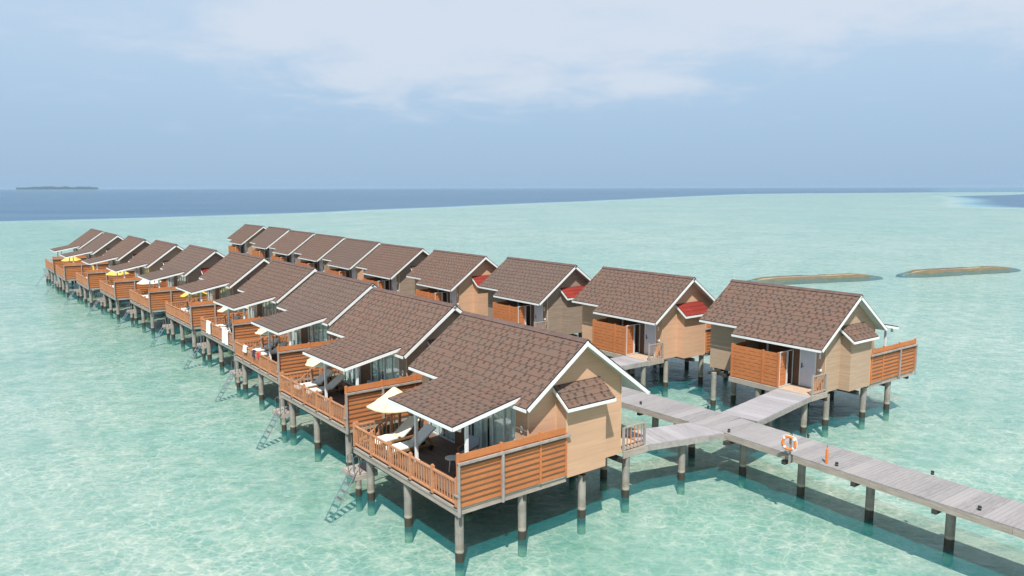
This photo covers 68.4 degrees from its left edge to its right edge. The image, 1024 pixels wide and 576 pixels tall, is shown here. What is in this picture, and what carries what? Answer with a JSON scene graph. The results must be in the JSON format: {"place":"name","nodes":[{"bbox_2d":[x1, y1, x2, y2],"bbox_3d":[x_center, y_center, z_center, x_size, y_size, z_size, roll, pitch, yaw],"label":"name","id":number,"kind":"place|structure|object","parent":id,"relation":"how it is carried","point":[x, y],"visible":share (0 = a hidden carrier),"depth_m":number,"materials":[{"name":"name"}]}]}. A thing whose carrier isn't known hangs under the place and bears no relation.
{"place":"outdoors","nodes":[
{"label":"outdoors","id":0,"kind":"place"},
{"bbox_2d":[0,192,1023,575],"bbox_3d":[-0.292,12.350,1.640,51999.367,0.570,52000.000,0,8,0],"label":"seabed","id":1,"kind":"structure","parent":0,"point":[178,522],"depth_m":38.19,"materials":[{"name":"teal sand"}]},
{"bbox_2d":[36,228,103,290],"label":"water villa","id":2,"kind":"object","parent":1,"relation":"on","point":[85,239],"visible":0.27,"depth_m":97.01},
{"bbox_2d":[46,232,123,300],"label":"water villa","id":3,"kind":"object","parent":1,"relation":"on","point":[103,243],"visible":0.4,"depth_m":88.60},
{"bbox_2d":[61,257,80,262],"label":"parasol","id":4,"kind":"object","parent":3,"relation":"on","point":[71,259],"visible":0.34,"depth_m":91.90,"materials":[{"name":"fabric"}]},
{"bbox_2d":[64,235,150,310],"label":"water villa","id":5,"kind":"object","parent":1,"relation":"on","point":[127,248],"visible":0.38,"depth_m":81.20,"materials":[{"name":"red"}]},
{"bbox_2d":[87,240,183,323],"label":"water villa","id":6,"kind":"object","parent":1,"relation":"on","point":[155,255],"visible":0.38,"depth_m":73.89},
{"bbox_2d":[106,271,129,275],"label":"parasol","id":7,"kind":"object","parent":6,"relation":"on","point":[112,273],"visible":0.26,"depth_m":76.75,"materials":[{"name":"fabric"}]},
{"bbox_2d":[135,267,139,276],"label":"window","id":8,"kind":"structure","parent":6,"relation":"in","point":[138,269],"depth_m":78.06,"materials":[{"name":"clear glass"}]},
{"bbox_2d":[142,267,148,273],"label":"window","id":9,"kind":"structure","parent":6,"relation":"in","point":[146,270],"depth_m":75.38,"materials":[{"name":"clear glass"}]},
{"bbox_2d":[116,245,224,338],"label":"water villa","id":10,"kind":"object","parent":1,"relation":"on","point":[190,263],"visible":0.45,"depth_m":66.92,"materials":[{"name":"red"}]},
{"bbox_2d":[137,279,161,283],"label":"parasol","id":11,"kind":"object","parent":10,"relation":"on","point":[142,281],"visible":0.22,"depth_m":69.64,"materials":[{"name":"white fabric"}]},
{"bbox_2d":[168,276,173,286],"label":"window","id":12,"kind":"structure","parent":10,"relation":"in","point":[171,278],"depth_m":70.98,"materials":[{"name":"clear glass"}]},
{"bbox_2d":[177,275,185,285],"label":"window","id":13,"kind":"structure","parent":10,"relation":"in","point":[182,281],"depth_m":68.15,"materials":[{"name":"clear glass"}]},
{"bbox_2d":[149,251,269,358],"bbox_3d":[-23.318,1.500,61.721,10.857,8.357,8.623,-6,10,-37],"label":"water villa","id":14,"kind":"object","parent":1,"relation":"on","point":[230,273],"visible":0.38,"depth_m":59.39,"materials":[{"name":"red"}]},
{"bbox_2d":[180,292,207,301],"bbox_3d":[-26.160,0.959,62.087,2.240,2.240,1.940,2,8,16],"label":"parasol","id":15,"kind":"object","parent":14,"relation":"on","point":[185,294],"visible":0.34,"depth_m":61.36,"materials":[{"name":"yellow fabric"}]},
{"bbox_2d":[208,289,215,300],"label":"window","id":16,"kind":"structure","parent":14,"relation":"in","point":[212,292],"depth_m":63.32,"materials":[{"name":"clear glass"}]},
{"bbox_2d":[219,287,229,298],"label":"window","id":17,"kind":"structure","parent":14,"relation":"in","point":[225,292],"depth_m":60.70,"materials":[{"name":"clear glass"}]},
{"bbox_2d":[227,224,266,254],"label":"water villa","id":18,"kind":"object","parent":1,"relation":"on","point":[243,236],"visible":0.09,"depth_m":109.65,"materials":[{"name":"brown tile"}]},
{"bbox_2d":[183,259,317,384],"bbox_3d":[-17.312,2.496,54.130,10.857,8.357,8.623,-6,9,-37],"label":"water villa","id":19,"kind":"object","parent":1,"relation":"on","point":[266,290],"visible":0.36,"depth_m":52.21,"materials":[{"name":"brown tile"}]},
{"bbox_2d":[206,320,211,334],"bbox_3d":[-21.224,2.775,52.926,0.240,0.912,1.002,-6,9,-37],"label":"hanging towel","id":20,"kind":"object","parent":19,"relation":"hanging from","point":[208,330],"visible":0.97,"depth_m":52.85,"materials":[{"name":"white fabric"}]},
{"bbox_2d":[222,328,229,344],"bbox_3d":[-18.899,3.224,49.889,0.240,1.012,1.302,-6,9,-37],"label":"hanging towel","id":21,"kind":"object","parent":19,"relation":"hanging from","point":[225,335],"visible":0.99,"depth_m":49.80,"materials":[{"name":"white fabric"}]},
{"bbox_2d":[221,315,239,326],"bbox_3d":[-20.802,2.582,54.859,0.670,0.904,2.000,7,11,44],"label":"sun lounger","id":22,"kind":"object","parent":19,"relation":"on","point":[236,317],"visible":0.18,"depth_m":55.08,"materials":[{"name":"white wood"}]},
{"bbox_2d":[217,307,248,330],"bbox_3d":[-20.149,1.952,54.524,2.240,2.240,1.940,3,8,23],"label":"parasol","id":23,"kind":"object","parent":19,"relation":"on","point":[223,309],"visible":0.22,"depth_m":53.80,"materials":[{"name":"fabric"}]},
{"bbox_2d":[248,304,256,317],"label":"window","id":24,"kind":"structure","parent":19,"relation":"in","point":[253,309],"depth_m":55.71,"materials":[{"name":"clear glass"}]},
{"bbox_2d":[262,301,275,316],"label":"window","id":25,"kind":"structure","parent":19,"relation":"in","point":[269,307],"depth_m":53.06,"materials":[{"name":"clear glass"}]},
{"bbox_2d":[250,226,290,261],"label":"water villa","id":26,"kind":"object","parent":1,"relation":"on","point":[265,240],"visible":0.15,"depth_m":102.80,"materials":[{"name":"brown tile"}]},
{"bbox_2d":[269,248,271,261],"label":"door","id":27,"kind":"structure","parent":26,"relation":"in","point":[270,250],"depth_m":101.85,"materials":[{"name":"paint"}]},
{"bbox_2d":[269,230,314,263],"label":"water villa","id":28,"kind":"object","parent":1,"relation":"on","point":[287,245],"visible":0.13,"depth_m":93.37,"materials":[{"name":"brown tile"}]},
{"bbox_2d":[291,252,293,262],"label":"door","id":29,"kind":"structure","parent":28,"relation":"in","point":[292,254],"depth_m":92.44,"materials":[{"name":"paint"}]},
{"bbox_2d":[215,271,378,424],"bbox_3d":[-11.820,3.581,45.877,10.857,8.357,8.623,-6,9,-37],"label":"water villa","id":30,"kind":"object","parent":1,"relation":"on","point":[316,306],"visible":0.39,"depth_m":43.95,"materials":[{"name":"brown tile"}]},
{"bbox_2d":[243,345,248,352],"bbox_3d":[-15.751,3.608,44.671,0.239,0.412,0.654,-6,9,-37],"label":"hanging towel","id":31,"kind":"object","parent":30,"relation":"hanging from","point":[245,348],"visible":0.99,"depth_m":44.51,"materials":[{"name":"white fabric"}]},
{"bbox_2d":[255,328,276,355],"bbox_3d":[-14.656,3.035,46.280,2.240,2.240,1.940,3,8,22],"label":"parasol","id":32,"kind":"object","parent":30,"relation":"on","point":[260,331],"visible":0.14,"depth_m":45.52,"materials":[{"name":"fabric"}]},
{"bbox_2d":[257,338,279,351],"bbox_3d":[-15.334,3.672,46.570,2.000,0.904,0.670,-7,10,-43],"label":"sun lounger","id":33,"kind":"object","parent":30,"relation":"on","point":[266,347],"visible":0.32,"depth_m":46.76,"materials":[{"name":"white wood"}]},
{"bbox_2d":[262,341,287,355],"bbox_3d":[-14.555,3.795,45.634,2.000,0.904,0.670,-6,10,-39],"label":"sun lounger","id":34,"kind":"object","parent":30,"relation":"on","point":[274,350],"visible":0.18,"depth_m":45.74,"materials":[{"name":"white fabric"}]},
{"bbox_2d":[292,329,301,348],"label":"window","id":35,"kind":"structure","parent":30,"relation":"in","point":[296,334],"depth_m":47.43,"materials":[{"name":"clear glass"}]},
{"bbox_2d":[308,323,326,342],"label":"window","id":36,"kind":"structure","parent":30,"relation":"in","point":[321,329],"depth_m":44.45,"materials":[{"name":"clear glass"}]},
{"bbox_2d":[294,233,345,272],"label":"water villa","id":37,"kind":"object","parent":1,"relation":"on","point":[315,249],"visible":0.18,"depth_m":85.63,"materials":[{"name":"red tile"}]},
{"bbox_2d":[319,257,322,271],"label":"door","id":38,"kind":"structure","parent":37,"relation":"in","point":[320,261],"depth_m":84.52,"materials":[{"name":"paint"}]},
{"bbox_2d":[322,238,380,279],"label":"water villa","id":39,"kind":"object","parent":1,"relation":"on","point":[345,257],"visible":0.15,"depth_m":77.57,"materials":[{"name":"brown tile"}]},
{"bbox_2d":[352,266,355,278],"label":"door","id":40,"kind":"structure","parent":39,"relation":"in","point":[354,268],"depth_m":76.40,"materials":[{"name":"paint"}]},
{"bbox_2d":[256,287,462,483],"bbox_3d":[-6.527,4.650,37.744,10.857,8.357,8.623,-6,10,-38],"label":"water villa","id":41,"kind":"object","parent":1,"relation":"on","point":[385,339],"visible":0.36,"depth_m":35.70,"materials":[{"name":"brown tile"}]},
{"bbox_2d":[294,369,333,391],"bbox_3d":[-10.051,4.755,38.331,2.000,0.904,0.670,-7,10,-43],"label":"sun lounger","id":42,"kind":"object","parent":41,"relation":"on","point":[318,381],"visible":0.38,"depth_m":38.38,"materials":[{"name":"fabric"}]},
{"bbox_2d":[305,358,331,366],"bbox_3d":[-9.372,4.113,38.085,2.240,2.240,1.940,3,8,20],"label":"parasol","id":43,"kind":"object","parent":41,"relation":"on","point":[311,362],"visible":0.11,"depth_m":37.29,"materials":[{"name":"fabric"}]},
{"bbox_2d":[308,373,345,398],"bbox_3d":[-9.226,4.873,37.428,2.000,0.904,0.670,-6,10,-39],"label":"sun lounger","id":44,"kind":"object","parent":41,"relation":"on","point":[335,382],"visible":0.72,"depth_m":37.59,"materials":[{"name":"grey wood"}]},
{"bbox_2d":[308,387,322,393],"bbox_3d":[-9.732,5.036,37.030,0.720,0.124,0.600,-6,10,-39],"label":"beach towel","id":45,"kind":"object","parent":44,"relation":"on","point":[316,388],"visible":0.57,"depth_m":37.02,"materials":[{"name":"white fabric"}]},
{"bbox_2d":[343,366,360,385],"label":"window","id":46,"kind":"structure","parent":41,"relation":"in","point":[350,377],"depth_m":39.42,"materials":[{"name":"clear glass"}]},
{"bbox_2d":[370,355,398,381],"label":"window","id":47,"kind":"structure","parent":41,"relation":"in","point":[390,363],"depth_m":36.30,"materials":[{"name":"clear glass"}]},
{"bbox_2d":[356,243,429,294],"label":"water villa","id":48,"kind":"object","parent":1,"relation":"on","point":[387,266],"visible":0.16,"depth_m":68.90,"materials":[{"name":"brown tile"}]},
{"bbox_2d":[392,276,396,291],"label":"door","id":49,"kind":"structure","parent":48,"relation":"in","point":[394,281],"depth_m":68.40,"materials":[{"name":"paint"}]},
{"bbox_2d":[406,249,498,315],"bbox_3d":[-3.606,1.075,64.625,9.592,8.357,8.623,-6,9,-36],"label":"water villa","id":50,"kind":"object","parent":1,"relation":"on","point":[457,278],"visible":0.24,"depth_m":60.91,"materials":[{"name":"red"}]},
{"bbox_2d":[450,288,455,303],"bbox_3d":[-4.688,0.715,60.633,0.110,3.022,0.930,-6,9,-36],"label":"door","id":51,"kind":"structure","parent":50,"relation":"in","point":[452,294],"depth_m":60.64,"materials":[{"name":"paint"}]},
{"bbox_2d":[324,311,649,575],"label":"water villa","id":52,"kind":"object","parent":1,"relation":"on","point":[534,409],"visible":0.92,"depth_m":27.49,"materials":[{"name":"brown tile"}]},
{"bbox_2d":[366,387,406,441],"bbox_3d":[-4.754,5.105,30.545,2.240,2.240,1.940,7,10,43],"label":"parasol","id":53,"kind":"object","parent":52,"relation":"on","point":[381,405],"visible":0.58,"depth_m":29.98,"materials":[{"name":"beige fabric"}]},
{"bbox_2d":[375,416,418,450],"bbox_3d":[-4.659,5.819,30.239,0.670,0.904,2.000,7,11,44],"label":"sun lounger","id":54,"kind":"object","parent":52,"relation":"on","point":[405,427],"visible":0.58,"depth_m":30.39,"materials":[{"name":"white fabric"}]},
{"bbox_2d":[375,434,392,444],"bbox_3d":[-5.122,5.988,29.794,0.600,0.124,0.720,7,11,44],"label":"beach towel","id":55,"kind":"object","parent":54,"relation":"on","point":[385,437],"visible":0.67,"depth_m":29.86,"materials":[{"name":"white fabric"}]},
{"bbox_2d":[386,423,437,458],"bbox_3d":[-3.907,5.945,29.281,2.000,0.904,0.670,-7,10,-40],"label":"sun lounger","id":56,"kind":"object","parent":52,"relation":"on","point":[426,430],"visible":0.77,"depth_m":29.48,"materials":[{"name":"grey wood"}]},
{"bbox_2d":[386,442,407,452],"bbox_3d":[-4.403,6.109,28.871,0.720,0.124,0.600,-7,10,-40],"label":"beach towel","id":57,"kind":"object","parent":56,"relation":"on","point":[399,445],"visible":0.66,"depth_m":28.93,"materials":[{"name":"white fabric"}]},
{"bbox_2d":[428,377,454,442],"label":"window","id":58,"kind":"structure","parent":52,"relation":"in","point":[438,429],"depth_m":31.15,"materials":[{"name":"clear glass"}]},
{"bbox_2d":[445,455,455,470],"bbox_3d":[-2.185,6.397,27.427,0.500,0.492,0.500,5,9,35],"label":"side table","id":59,"kind":"object","parent":52,"relation":"on","point":[450,457],"visible":0.76,"depth_m":27.28,"materials":[{"name":"white plastic"}]},
{"bbox_2d":[457,435,479,453],"bbox_3d":[-1.594,6.069,28.145,0.590,0.947,0.735,5,9,32],"label":"armchair","id":60,"kind":"object","parent":52,"relation":"on","point":[474,443],"visible":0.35,"depth_m":28.25,"materials":[{"name":"blue fabric"}]},
{"bbox_2d":[470,407,515,448],"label":"window","id":61,"kind":"structure","parent":52,"relation":"in","point":[503,422],"depth_m":28.10,"materials":[{"name":"clear glass"}]},
{"bbox_2d":[478,257,609,357],"bbox_3d":[2.965,1.999,57.566,9.592,8.357,8.623,-6,9,-37],"label":"water villa","id":62,"kind":"object","parent":1,"relation":"on","point":[536,293],"visible":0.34,"depth_m":53.98,"materials":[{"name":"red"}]},
{"bbox_2d":[534,303,542,328],"bbox_3d":[1.921,1.642,53.553,0.120,3.023,0.930,-6,9,-37],"label":"door","id":63,"kind":"structure","parent":62,"relation":"in","point":[538,310],"depth_m":53.58,"materials":[{"name":"paint"}]},
{"bbox_2d":[610,356,646,369],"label":"branch walkway","id":64,"kind":"structure","parent":1,"relation":"on","point":[625,362],"depth_m":44.49,"materials":[{"name":"grey wood"}]},
{"bbox_2d":[572,266,727,396],"bbox_3d":[9.565,2.979,50.085,9.592,8.357,8.623,-6,9,-36],"label":"water villa","id":65,"kind":"object","parent":1,"relation":"on","point":[651,318],"visible":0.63,"depth_m":46.67,"materials":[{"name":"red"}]},
{"bbox_2d":[644,324,655,355],"bbox_3d":[8.484,2.619,46.095,0.120,3.023,0.930,-6,9,-36],"label":"door","id":66,"kind":"structure","parent":65,"relation":"in","point":[650,330],"depth_m":46.17,"materials":[{"name":"paint"}]},
{"bbox_2d":[621,422,723,494],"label":"branch walkway","id":67,"kind":"structure","parent":1,"relation":"on","point":[681,436],"depth_m":31.41,"materials":[{"name":"grey wood"}]},
{"bbox_2d":[699,279,917,437],"bbox_3d":[16.277,3.961,42.593,9.592,8.357,8.623,-6,9,-36],"label":"water villa","id":68,"kind":"object","parent":1,"relation":"on","point":[816,344],"visible":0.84,"depth_m":39.58,"materials":[{"name":"brown tile"}]},
{"bbox_2d":[798,349,816,387],"bbox_3d":[15.177,3.601,38.600,0.120,3.023,0.930,-6,9,-36],"label":"door","id":69,"kind":"structure","parent":68,"relation":"in","point":[807,363],"depth_m":38.70,"materials":[{"name":"paint"}]},
{"bbox_2d":[747,273,882,284],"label":"breakwater","id":70,"kind":"object","parent":1,"relation":"on","point":[853,277],"visible":0.94,"depth_m":101.29,"materials":[{"name":"stone"}]},
{"bbox_2d":[621,386,1023,565],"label":"jetty","id":71,"kind":"object","parent":1,"relation":"on","point":[950,499],"visible":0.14,"depth_m":27.85,"materials":[{"name":"wood"}]},
{"bbox_2d":[720,388,810,426],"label":"branch walkway","id":72,"kind":"structure","parent":71,"relation":"attached to","point":[766,409],"depth_m":35.57,"materials":[{"name":"grey wood"}]},
{"bbox_2d":[788,433,794,463],"bbox_3d":[10.634,6.133,28.795,0.240,1.200,0.135,7,10,42],"label":"lifebuoy stand","id":73,"kind":"object","parent":71,"relation":"on","point":[790,446],"visible":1,"depth_m":28.74,"materials":[{"name":"grey wood"}]},
{"bbox_2d":[781,435,796,450],"bbox_3d":[10.532,5.891,28.647,0.611,0.611,0.110,7,10,42],"label":"lifebuoy","id":74,"kind":"object","parent":73,"relation":"hanging from","point":[794,439],"visible":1,"depth_m":28.60,"materials":[{"name":"orange paint"}]},
{"bbox_2d":[825,444,828,463],"bbox_3d":[11.716,6.161,28.040,0.092,0.740,0.084,-5,9,-34],"label":"marker post","id":75,"kind":"object","parent":71,"relation":"on","point":[826,455],"visible":1,"depth_m":28.01,"materials":[{"name":"orange paint"}]},
{"bbox_2d":[896,266,1020,277],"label":"breakwater","id":76,"kind":"object","parent":1,"relation":"on","point":[937,272],"visible":0.98,"depth_m":109.66,"materials":[{"name":"stone"}]},
{"bbox_2d":[0,187,1023,575],"bbox_3d":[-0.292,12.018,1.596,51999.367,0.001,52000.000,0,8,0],"label":"water","id":77,"kind":"structure","parent":0,"point":[64,205],"depth_m":590.95,"materials":[{"name":"blue liquid"}]},
{"bbox_2d":[0,0,1023,188],"label":"sky","id":78,"kind":"structure","parent":0,"point":[102,94],"materials":[{"name":"blue"}]},
{"bbox_3d":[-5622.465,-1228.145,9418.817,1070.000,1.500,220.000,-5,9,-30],"label":"island","id":79,"kind":"structure","parent":0,"visible":0},
{"bbox_2d":[16,186,98,189],"bbox_3d":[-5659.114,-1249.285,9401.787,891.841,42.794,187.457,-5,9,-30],"label":"woodland","id":80,"kind":"object","parent":79,"relation":"on","point":[43,188],"visible":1,"depth_m":9313.79,"materials":[{"name":"green plant"}]}
]}

